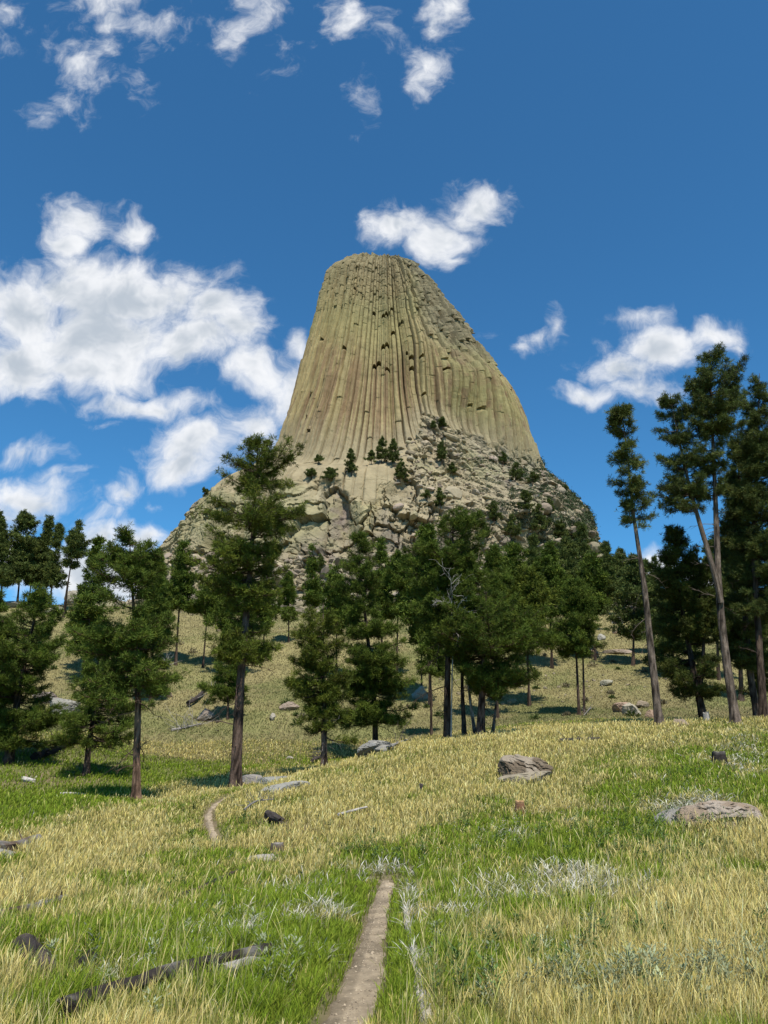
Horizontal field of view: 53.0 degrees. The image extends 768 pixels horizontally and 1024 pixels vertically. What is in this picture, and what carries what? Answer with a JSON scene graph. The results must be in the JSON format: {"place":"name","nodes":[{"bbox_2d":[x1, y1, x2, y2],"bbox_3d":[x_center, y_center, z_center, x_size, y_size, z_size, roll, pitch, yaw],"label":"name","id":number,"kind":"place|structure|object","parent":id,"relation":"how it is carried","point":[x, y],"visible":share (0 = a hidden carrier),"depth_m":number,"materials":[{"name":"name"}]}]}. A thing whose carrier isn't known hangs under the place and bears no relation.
{"place":"outdoors","nodes":[
{"label":"outdoors","id":0,"kind":"place"},
{"bbox_2d":[204,795,395,1023],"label":"path","id":1,"kind":"structure","parent":0,"point":[351,987],"depth_m":6.35,"materials":[{"name":"soil"}]},
{"bbox_2d":[0,604,767,1023],"bbox_3d":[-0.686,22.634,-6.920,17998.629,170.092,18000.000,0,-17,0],"label":"ground","id":2,"kind":"structure","parent":0,"point":[270,700],"depth_m":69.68,"materials":[{"name":"plant"}]},
{"bbox_2d":[0,509,24,589],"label":"pine tree","id":3,"kind":"object","parent":2,"relation":"on","point":[7,579],"visible":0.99,"depth_m":110.48,"materials":[{"name":"green plant"}]},
{"bbox_2d":[0,829,42,851],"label":"fallen log","id":4,"kind":"object","parent":2,"relation":"on","point":[6,845],"visible":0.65,"depth_m":17.71,"materials":[{"name":"grey wood"}]},
{"bbox_2d":[0,509,43,601],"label":"pine tree","id":5,"kind":"object","parent":2,"relation":"on","point":[25,520],"visible":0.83,"depth_m":112.66,"materials":[{"name":"green plant"}]},
{"bbox_2d":[0,887,66,915],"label":"fallen log","id":6,"kind":"object","parent":2,"relation":"on","point":[28,905],"visible":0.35,"depth_m":9.72,"materials":[{"name":"grey wood"}]},
{"bbox_2d":[0,582,70,764],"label":"pine tree","id":7,"kind":"object","parent":2,"relation":"on","point":[17,719],"visible":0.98,"depth_m":43.77,"materials":[{"name":"green plant"}]},
{"bbox_2d":[12,933,59,978],"bbox_3d":[-3.016,3.861,6.662,0.254,0.414,1.721,10,-19,-29],"label":"fallen log","id":8,"kind":"object","parent":2,"relation":"on","point":[21,939],"visible":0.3,"depth_m":6.61,"materials":[{"name":"grey wood"}]},
{"bbox_2d":[28,514,60,589],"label":"pine tree","id":9,"kind":"object","parent":2,"relation":"on","point":[46,534],"visible":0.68,"depth_m":114.54,"materials":[{"name":"green plant"}]},
{"bbox_2d":[30,727,69,760],"bbox_3d":[-19.626,13.655,46.508,2.157,2.703,4.090,3,-17,-10],"label":"fallen log","id":10,"kind":"object","parent":2,"relation":"on","point":[34,756],"visible":0.48,"depth_m":45.18,"materials":[{"name":"brown wood"}]},
{"bbox_2d":[41,521,71,607],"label":"pine tree","id":11,"kind":"object","parent":2,"relation":"on","point":[53,575],"visible":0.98,"depth_m":112.07,"materials":[{"name":"green plant"}]},
{"bbox_2d":[50,698,80,714],"bbox_3d":[-24.322,15.165,58.359,1.953,2.192,2.592,-13,-21,37],"label":"rock outcrop","id":12,"kind":"object","parent":2,"relation":"on","point":[70,704],"visible":0.28,"depth_m":57.93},
{"bbox_2d":[57,519,92,612],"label":"pine tree","id":13,"kind":"object","parent":2,"relation":"on","point":[72,550],"visible":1,"depth_m":108.60,"materials":[{"name":"green plant"}]},
{"bbox_2d":[63,947,97,973],"bbox_3d":[-2.578,3.979,6.707,0.239,0.391,1.694,4,-17,-12],"label":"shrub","id":14,"kind":"object","parent":2,"relation":"on","point":[82,958],"visible":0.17,"depth_m":6.32,"materials":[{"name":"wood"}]},
{"bbox_2d":[58,592,114,658],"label":"pine tree","id":15,"kind":"object","parent":2,"relation":"on","point":[86,609],"visible":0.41,"depth_m":73.82,"materials":[{"name":"green plant"}]},
{"bbox_2d":[62,534,120,673],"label":"pine tree","id":16,"kind":"object","parent":2,"relation":"on","point":[88,587],"visible":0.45,"depth_m":78.98,"materials":[{"name":"green plant"}]},
{"bbox_2d":[53,643,156,776],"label":"pine tree","id":17,"kind":"object","parent":2,"relation":"on","point":[74,723],"visible":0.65,"depth_m":41.23,"materials":[{"name":"green plant"}]},
{"bbox_2d":[60,521,191,799],"bbox_3d":[-11.373,6.331,33.355,5.720,11.982,5.012,0,-17,0],"label":"pine tree","id":18,"kind":"object","parent":2,"relation":"on","point":[136,643],"visible":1,"depth_m":32.82,"materials":[{"name":"green plant"}]},
{"bbox_2d":[139,548,179,703],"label":"pine tree","id":19,"kind":"object","parent":2,"relation":"on","point":[160,606],"visible":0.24,"depth_m":70.51,"materials":[{"name":"green plant"}]},
{"bbox_2d":[56,943,271,1014],"bbox_3d":[-1.571,3.426,5.722,0.264,0.172,2.030,-11,-20,31],"label":"fallen log","id":20,"kind":"object","parent":2,"relation":"on","point":[153,972],"visible":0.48,"depth_m":5.57,"materials":[{"name":"brown wood"}]},
{"bbox_2d":[161,539,201,665],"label":"pine tree","id":21,"kind":"object","parent":2,"relation":"on","point":[183,580],"visible":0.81,"depth_m":89.00,"materials":[{"name":"green plant"}]},
{"bbox_2d":[153,696,222,731],"bbox_3d":[-15.943,16.585,60.853,3.957,4.233,6.309,-14,-22,39],"label":"fallen treetop","id":22,"kind":"object","parent":2,"relation":"on","point":[184,727],"visible":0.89,"depth_m":60.92,"materials":[{"name":"grey wood"}]},
{"bbox_2d":[180,572,230,667],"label":"pine tree","id":23,"kind":"object","parent":2,"relation":"on","point":[203,601],"visible":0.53,"depth_m":87.27,"materials":[{"name":"green plant"}]},
{"bbox_2d":[181,869,238,897],"bbox_3d":[-2.692,5.871,12.219,0.149,0.199,3.065,-1,-17,3],"label":"fallen log","id":24,"kind":"object","parent":2,"relation":"on","point":[231,874],"visible":0.33,"depth_m":11.83,"materials":[{"name":"grey wood"}]},
{"bbox_2d":[197,622,249,719],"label":"pine tree","id":25,"kind":"object","parent":2,"relation":"on","point":[223,692],"visible":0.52,"depth_m":63.80,"materials":[{"name":"green plant"}]},
{"bbox_2d":[202,593,262,638],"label":"pine tree","id":26,"kind":"object","parent":2,"relation":"on","point":[220,619],"visible":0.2,"depth_m":83.68,"materials":[{"name":"green plant"}]},
{"bbox_2d":[218,952,270,976],"bbox_3d":[-1.111,3.630,6.207,0.108,0.105,0.676,-8,-19,24],"label":"rock","id":27,"kind":"object","parent":2,"relation":"on","point":[234,962],"visible":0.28,"depth_m":6.04,"materials":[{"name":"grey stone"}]},
{"bbox_2d":[182,432,308,788],"bbox_3d":[-6.559,4.035,35.809,5.923,17.093,6.373,0,-17,0],"label":"pine tree","id":28,"kind":"object","parent":2,"relation":"on","point":[239,646],"visible":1,"depth_m":36.04,"materials":[{"name":"green plant"}]},
{"bbox_2d":[242,774,262,784],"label":"boulder","id":29,"kind":"object","parent":2,"relation":"on","point":[249,777],"visible":0.47,"depth_m":36.06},
{"bbox_2d":[254,577,288,639],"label":"pine tree","id":30,"kind":"object","parent":2,"relation":"on","point":[271,617],"visible":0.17,"depth_m":98.33,"materials":[{"name":"green plant"}]},
{"bbox_2d":[263,810,284,823],"bbox_3d":[-2.973,8.260,20.856,0.247,0.292,1.228,8,-19,-24],"label":"fallen log","id":31,"kind":"object","parent":2,"relation":"on","point":[271,815],"visible":0.9,"depth_m":20.75,"materials":[{"name":"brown wood"}]},
{"bbox_2d":[260,780,309,794],"bbox_3d":[-3.586,10.068,27.825,1.443,0.664,2.192,-12,-21,34],"label":"rock outcrop","id":32,"kind":"object","parent":2,"relation":"on","point":[288,784],"visible":0.37,"depth_m":27.19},
{"bbox_2d":[277,570,299,641],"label":"pine tree","id":33,"kind":"object","parent":2,"relation":"on","point":[290,594],"visible":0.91,"depth_m":105.53,"materials":[{"name":"green plant"}]},
{"bbox_2d":[279,701,299,710],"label":"boulder","id":34,"kind":"object","parent":2,"relation":"on","point":[288,706],"visible":0.91,"depth_m":67.54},
{"bbox_2d":[300,542,324,618],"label":"pine tree","id":35,"kind":"object","parent":2,"relation":"on","point":[313,596],"visible":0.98,"depth_m":111.23,"materials":[{"name":"green plant"}]},
{"bbox_2d":[281,605,358,766],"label":"pine tree","id":36,"kind":"object","parent":2,"relation":"on","point":[325,695],"visible":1,"depth_m":40.21,"materials":[{"name":"green plant"}]},
{"bbox_2d":[317,561,363,673],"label":"pine tree","id":37,"kind":"object","parent":2,"relation":"on","point":[327,593],"visible":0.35,"depth_m":84.47,"materials":[{"name":"green plant"}]},
{"bbox_2d":[315,863,394,1023],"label":"pebbles","id":38,"kind":"object","parent":2,"relation":"on","point":[371,953],"visible":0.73,"depth_m":7.02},
{"bbox_2d":[98,422,635,613],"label":"talus rubble","id":39,"kind":"object","parent":2,"relation":"on","point":[451,492],"visible":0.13,"depth_m":408.96,"materials":[{"name":"stone"}]},
{"bbox_2d":[553,519,569,537],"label":"pine tree","id":40,"kind":"object","parent":39,"relation":"on","point":[558,524],"visible":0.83,"depth_m":411.40,"materials":[{"name":"green plant"}]},
{"bbox_2d":[136,252,601,599],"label":"rock tower","id":41,"kind":"structure","parent":2,"relation":"on","point":[397,351],"depth_m":481.56,"materials":[{"name":"stone"}]},
{"bbox_2d":[320,467,338,480],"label":"pine tree","id":42,"kind":"object","parent":41,"relation":"on","point":[332,473],"visible":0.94,"depth_m":406.09,"materials":[{"name":"green plant"}]},
{"bbox_2d":[344,448,358,475],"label":"pine tree","id":43,"kind":"object","parent":41,"relation":"on","point":[350,465],"visible":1,"depth_m":409.48,"materials":[{"name":"green plant"}]},
{"bbox_2d":[374,436,388,463],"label":"pine tree","id":44,"kind":"object","parent":41,"relation":"on","point":[382,454],"visible":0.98,"depth_m":426.46,"materials":[{"name":"green plant"}]},
{"bbox_2d":[386,438,400,466],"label":"pine tree","id":45,"kind":"object","parent":41,"relation":"on","point":[394,455],"visible":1,"depth_m":421.39,"materials":[{"name":"green plant"}]},
{"bbox_2d":[394,459,409,483],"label":"pine tree","id":46,"kind":"object","parent":41,"relation":"on","point":[401,469],"visible":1,"depth_m":411.82,"materials":[{"name":"green plant"}]},
{"bbox_2d":[434,487,445,508],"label":"pine tree","id":47,"kind":"object","parent":41,"relation":"on","point":[440,496],"visible":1,"depth_m":397.37,"materials":[{"name":"green plant"}]},
{"bbox_2d":[435,440,446,463],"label":"pine tree","id":48,"kind":"object","parent":41,"relation":"on","point":[441,451],"visible":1,"depth_m":437.95,"materials":[{"name":"green plant"}]},
{"bbox_2d":[485,500,503,522],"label":"pine tree","id":49,"kind":"object","parent":41,"relation":"on","point":[493,510],"visible":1,"depth_m":392.91,"materials":[{"name":"green plant"}]},
{"bbox_2d":[500,513,521,539],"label":"pine tree","id":50,"kind":"object","parent":41,"relation":"on","point":[511,526],"visible":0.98,"depth_m":393.66,"materials":[{"name":"green plant"}]},
{"bbox_2d":[509,462,525,481],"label":"pine tree","id":51,"kind":"object","parent":41,"relation":"on","point":[516,474],"visible":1,"depth_m":438.02,"materials":[{"name":"green plant"}]},
{"bbox_2d":[445,455,601,557],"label":"scrub","id":52,"kind":"object","parent":41,"relation":"on","point":[583,516],"visible":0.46,"depth_m":432.87,"materials":[{"name":"plant"}]},
{"bbox_2d":[516,490,534,513],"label":"pine tree","id":53,"kind":"object","parent":41,"relation":"on","point":[525,494],"visible":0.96,"depth_m":401.32,"materials":[{"name":"green plant"}]},
{"bbox_2d":[529,503,551,534],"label":"pine tree","id":54,"kind":"object","parent":41,"relation":"on","point":[541,517],"visible":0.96,"depth_m":402.48,"materials":[{"name":"green plant"}]},
{"bbox_2d":[325,530,422,739],"bbox_3d":[-0.718,8.297,50.475,6.660,14.997,5.235,0,-17,0],"label":"pine tree","id":55,"kind":"object","parent":2,"relation":"on","point":[373,677],"visible":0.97,"depth_m":49.76,"materials":[{"name":"green plant"}]},
{"bbox_2d":[357,740,391,757],"bbox_3d":[-0.447,11.403,36.765,1.648,0.982,1.979,0,-17,0],"label":"boulder","id":56,"kind":"object","parent":2,"relation":"on","point":[368,747],"visible":0.59,"depth_m":36.10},
{"bbox_2d":[368,536,393,642],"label":"pine tree","id":57,"kind":"object","parent":2,"relation":"on","point":[382,558],"visible":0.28,"depth_m":98.22,"materials":[{"name":"green plant"}]},
{"bbox_2d":[0,722,765,1022],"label":"bleached grass","id":58,"kind":"structure","parent":2,"relation":"on","point":[539,869],"depth_m":10.24,"materials":[{"name":"plant"}]},
{"bbox_2d":[0,717,767,1023],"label":"green grass","id":59,"kind":"structure","parent":2,"relation":"on","point":[333,929],"depth_m":10.44,"materials":[{"name":"plant"}]},
{"bbox_2d":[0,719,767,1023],"bbox_3d":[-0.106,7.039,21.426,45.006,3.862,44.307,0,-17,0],"label":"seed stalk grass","id":60,"kind":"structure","parent":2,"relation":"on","point":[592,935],"depth_m":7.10,"materials":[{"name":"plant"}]},
{"bbox_2d":[24,612,743,730],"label":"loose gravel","id":61,"kind":"structure","parent":2,"relation":"on","point":[511,701],"depth_m":79.37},
{"bbox_2d":[1,604,767,762],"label":"slope grass","id":62,"kind":"structure","parent":2,"relation":"on","point":[516,718],"depth_m":70.10,"materials":[{"name":"plant"}]},
{"bbox_2d":[365,548,413,676],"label":"pine tree","id":63,"kind":"object","parent":2,"relation":"on","point":[395,581],"visible":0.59,"depth_m":85.84,"materials":[{"name":"green plant"}]},
{"bbox_2d":[24,603,767,729],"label":"slope shrubbery","id":64,"kind":"object","parent":2,"relation":"on","point":[536,716],"visible":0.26,"depth_m":71.37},
{"bbox_2d":[43,886,767,1017],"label":"sage weeds","id":65,"kind":"object","parent":2,"relation":"on","point":[657,962],"visible":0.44,"depth_m":5.40,"materials":[{"name":"green plant"}]},
{"bbox_2d":[400,620,422,685],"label":"pine tree","id":66,"kind":"object","parent":2,"relation":"on","point":[411,630],"visible":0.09,"depth_m":79.17,"materials":[{"name":"green plant"}]},
{"bbox_2d":[388,522,440,706],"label":"pine tree","id":67,"kind":"object","parent":2,"relation":"on","point":[425,531],"visible":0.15,"depth_m":74.28,"materials":[{"name":"green plant"}]},
{"bbox_2d":[403,908,432,1023],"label":"fallen log","id":68,"kind":"object","parent":2,"relation":"on","point":[428,1010],"visible":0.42,"depth_m":5.34,"materials":[{"name":"grey wood"}]},
{"bbox_2d":[411,686,427,699],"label":"boulder","id":69,"kind":"object","parent":2,"relation":"on","point":[420,690],"visible":0.67,"depth_m":75.35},
{"bbox_2d":[414,624,450,735],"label":"pine tree","id":70,"kind":"object","parent":2,"relation":"on","point":[438,671],"visible":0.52,"depth_m":58.73,"materials":[{"name":"green plant"}]},
{"bbox_2d":[122,746,767,1006],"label":"dark weeds","id":71,"kind":"object","parent":2,"relation":"on","point":[457,953],"visible":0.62,"depth_m":13.44,"materials":[{"name":"green plant"}]},
{"bbox_2d":[398,504,505,738],"bbox_3d":[3.691,6.272,44.416,5.756,13.773,6.158,-13,-21,36],"label":"pine tree","id":72,"kind":"object","parent":2,"relation":"on","point":[461,557],"visible":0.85,"depth_m":44.16,"materials":[{"name":"green plant"}]},
{"bbox_2d":[432,559,473,737],"bbox_3d":[3.805,7.479,41.783,2.666,9.917,2.171,0,-17,0],"label":"dead snag","id":73,"kind":"object","parent":2,"relation":"on","point":[453,638],"visible":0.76,"depth_m":42.20,"materials":[{"name":"grey wood"}]},
{"bbox_2d":[439,595,469,734],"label":"pine tree","id":74,"kind":"object","parent":2,"relation":"on","point":[463,721],"visible":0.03,"depth_m":43.17,"materials":[{"name":"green plant"}]},
{"bbox_2d":[451,635,476,733],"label":"pine tree","id":75,"kind":"object","parent":2,"relation":"on","point":[472,717],"visible":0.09,"depth_m":41.90,"materials":[{"name":"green plant"}]},
{"bbox_2d":[427,590,553,733],"bbox_3d":[5.677,8.159,41.628,6.821,8.155,7.448,0,-17,0],"label":"pine tree","id":76,"kind":"object","parent":2,"relation":"on","point":[484,647],"visible":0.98,"depth_m":41.00,"materials":[{"name":"green plant"}]},
{"bbox_2d":[476,543,526,718],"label":"pine tree","id":77,"kind":"object","parent":2,"relation":"on","point":[494,560],"visible":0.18,"depth_m":69.06,"materials":[{"name":"green plant"}]},
{"bbox_2d":[501,541,542,665],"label":"pine tree","id":78,"kind":"object","parent":2,"relation":"on","point":[513,557],"visible":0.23,"depth_m":85.52,"materials":[{"name":"green plant"}]},
{"bbox_2d":[488,563,558,706],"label":"pine tree","id":79,"kind":"object","parent":2,"relation":"on","point":[529,583],"visible":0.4,"depth_m":73.62,"materials":[{"name":"green plant"}]},
{"bbox_2d":[498,771,550,783],"bbox_3d":[4.527,8.589,24.738,1.758,0.516,0.719,0,-17,0],"label":"flat rock","id":80,"kind":"object","parent":2,"relation":"on","point":[527,776],"visible":0.55,"depth_m":24.56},
{"bbox_2d":[498,754,552,775],"bbox_3d":[4.722,8.671,25.578,1.842,1.190,1.200,0,-17,0],"label":"boulder","id":81,"kind":"object","parent":2,"relation":"on","point":[512,764],"visible":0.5,"depth_m":25.51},
{"bbox_2d":[524,532,547,625],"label":"pine tree","id":82,"kind":"object","parent":2,"relation":"on","point":[534,549],"visible":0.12,"depth_m":123.11,"materials":[{"name":"green plant"}]},
{"bbox_2d":[531,540,572,668],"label":"pine tree","id":83,"kind":"object","parent":2,"relation":"on","point":[551,571],"visible":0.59,"depth_m":92.83,"materials":[{"name":"green plant"}]},
{"bbox_2d":[532,576,602,714],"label":"pine tree","id":84,"kind":"object","parent":2,"relation":"on","point":[574,599],"visible":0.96,"depth_m":65.44,"materials":[{"name":"green plant"}]},
{"bbox_2d":[554,536,581,617],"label":"pine tree","id":85,"kind":"object","parent":2,"relation":"on","point":[567,554],"visible":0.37,"depth_m":111.83,"materials":[{"name":"green plant"}]},
{"bbox_2d":[568,605,607,712],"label":"pine tree","id":86,"kind":"object","parent":2,"relation":"on","point":[596,645],"visible":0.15,"depth_m":65.86,"materials":[{"name":"green plant"}]},
{"bbox_2d":[573,522,603,593],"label":"pine tree","id":87,"kind":"object","parent":2,"relation":"on","point":[583,546],"visible":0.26,"depth_m":123.50,"materials":[{"name":"green plant"}]},
{"bbox_2d":[575,549,616,660],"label":"pine tree","id":88,"kind":"object","parent":2,"relation":"on","point":[598,579],"visible":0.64,"depth_m":96.81,"materials":[{"name":"green plant"}]},
{"bbox_2d":[597,540,624,614],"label":"pine tree","id":89,"kind":"object","parent":2,"relation":"on","point":[610,566],"visible":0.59,"depth_m":142.09,"materials":[{"name":"green plant"}]},
{"bbox_2d":[613,546,630,589],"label":"pine tree","id":90,"kind":"object","parent":2,"relation":"on","point":[620,555],"visible":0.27,"depth_m":152.50,"materials":[{"name":"green plant"}]},
{"bbox_2d":[600,552,657,665],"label":"pine tree","id":91,"kind":"object","parent":2,"relation":"on","point":[631,591],"visible":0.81,"depth_m":92.18,"materials":[{"name":"green plant"}]},
{"bbox_2d":[622,702,640,715],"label":"boulder","id":92,"kind":"object","parent":2,"relation":"on","point":[627,707],"visible":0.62,"depth_m":59.89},
{"bbox_2d":[603,402,665,726],"bbox_3d":[14.029,2.514,42.434,2.930,18.254,2.939,0,-17,0],"label":"pine tree","id":93,"kind":"object","parent":2,"relation":"on","point":[634,483],"visible":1,"depth_m":43.06,"materials":[{"name":"green plant"}]},
{"bbox_2d":[626,579,661,630],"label":"pine tree","id":94,"kind":"object","parent":2,"relation":"on","point":[651,583],"visible":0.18,"depth_m":100.12,"materials":[{"name":"green plant"}]},
{"bbox_2d":[636,565,696,655],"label":"pine tree","id":95,"kind":"object","parent":2,"relation":"on","point":[657,640],"visible":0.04,"depth_m":84.59,"materials":[{"name":"green plant"}]},
{"bbox_2d":[654,807,680,824],"bbox_3d":[6.033,6.297,15.772,1.002,0.509,0.783,0,-17,0],"label":"boulder","id":96,"kind":"object","parent":2,"relation":"on","point":[670,812],"visible":0.28,"depth_m":15.78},
{"bbox_2d":[640,524,733,719],"bbox_3d":[18.472,6.549,46.915,5.448,12.554,5.562,0,-17,0],"label":"pine tree","id":97,"kind":"object","parent":2,"relation":"on","point":[697,624],"visible":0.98,"depth_m":46.66,"materials":[{"name":"green plant"}]},
{"bbox_2d":[646,341,750,724],"bbox_3d":[19.013,0.472,44.489,7.131,23.088,4.787,0,-17,0],"label":"pine tree","id":98,"kind":"object","parent":2,"relation":"on","point":[710,407],"visible":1,"depth_m":45.57,"materials":[{"name":"green plant"}]},
{"bbox_2d":[700,535,722,679],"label":"pine tree","id":99,"kind":"object","parent":2,"relation":"on","point":[711,584],"visible":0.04,"depth_m":85.39,"materials":[{"name":"green plant"}]},
{"bbox_2d":[674,800,763,827],"bbox_3d":[6.699,6.168,15.445,1.635,0.710,1.029,0,-17,0],"label":"boulder","id":100,"kind":"object","parent":2,"relation":"on","point":[707,807],"visible":0.41,"depth_m":15.26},
{"bbox_2d":[712,751,727,763],"bbox_3d":[11.530,8.530,26.495,0.521,0.593,0.542,0,-17,0],"label":"tree stump","id":101,"kind":"object","parent":2,"relation":"on","point":[720,756],"visible":0.57,"depth_m":26.34,"materials":[{"name":"grey wood"}]},
{"bbox_2d":[708,419,767,716],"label":"pine tree","id":102,"kind":"object","parent":2,"relation":"on","point":[745,659],"visible":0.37,"depth_m":48.89,"materials":[{"name":"green plant"}]},
{"bbox_2d":[710,519,766,700],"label":"pine tree","id":103,"kind":"object","parent":2,"relation":"on","point":[727,590],"visible":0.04,"depth_m":71.44,"materials":[{"name":"green plant"}]},
{"bbox_2d":[712,372,767,718],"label":"pine tree","id":104,"kind":"object","parent":2,"relation":"on","point":[747,502],"visible":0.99,"depth_m":46.71,"materials":[{"name":"green plant"}]},
{"bbox_2d":[735,617,767,698],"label":"pine tree","id":105,"kind":"object","parent":2,"relation":"on","point":[764,633],"visible":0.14,"depth_m":51.29,"materials":[{"name":"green plant"}]},
{"bbox_2d":[0,0,767,604],"label":"sky","id":106,"kind":"structure","parent":0,"point":[583,182],"materials":[{"name":"blue"}]},
{"bbox_2d":[398,760,722,869],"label":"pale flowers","id":107,"kind":"object","parent":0,"point":[559,812],"visible":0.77,"depth_m":16.68,"materials":[{"name":"white plant"}]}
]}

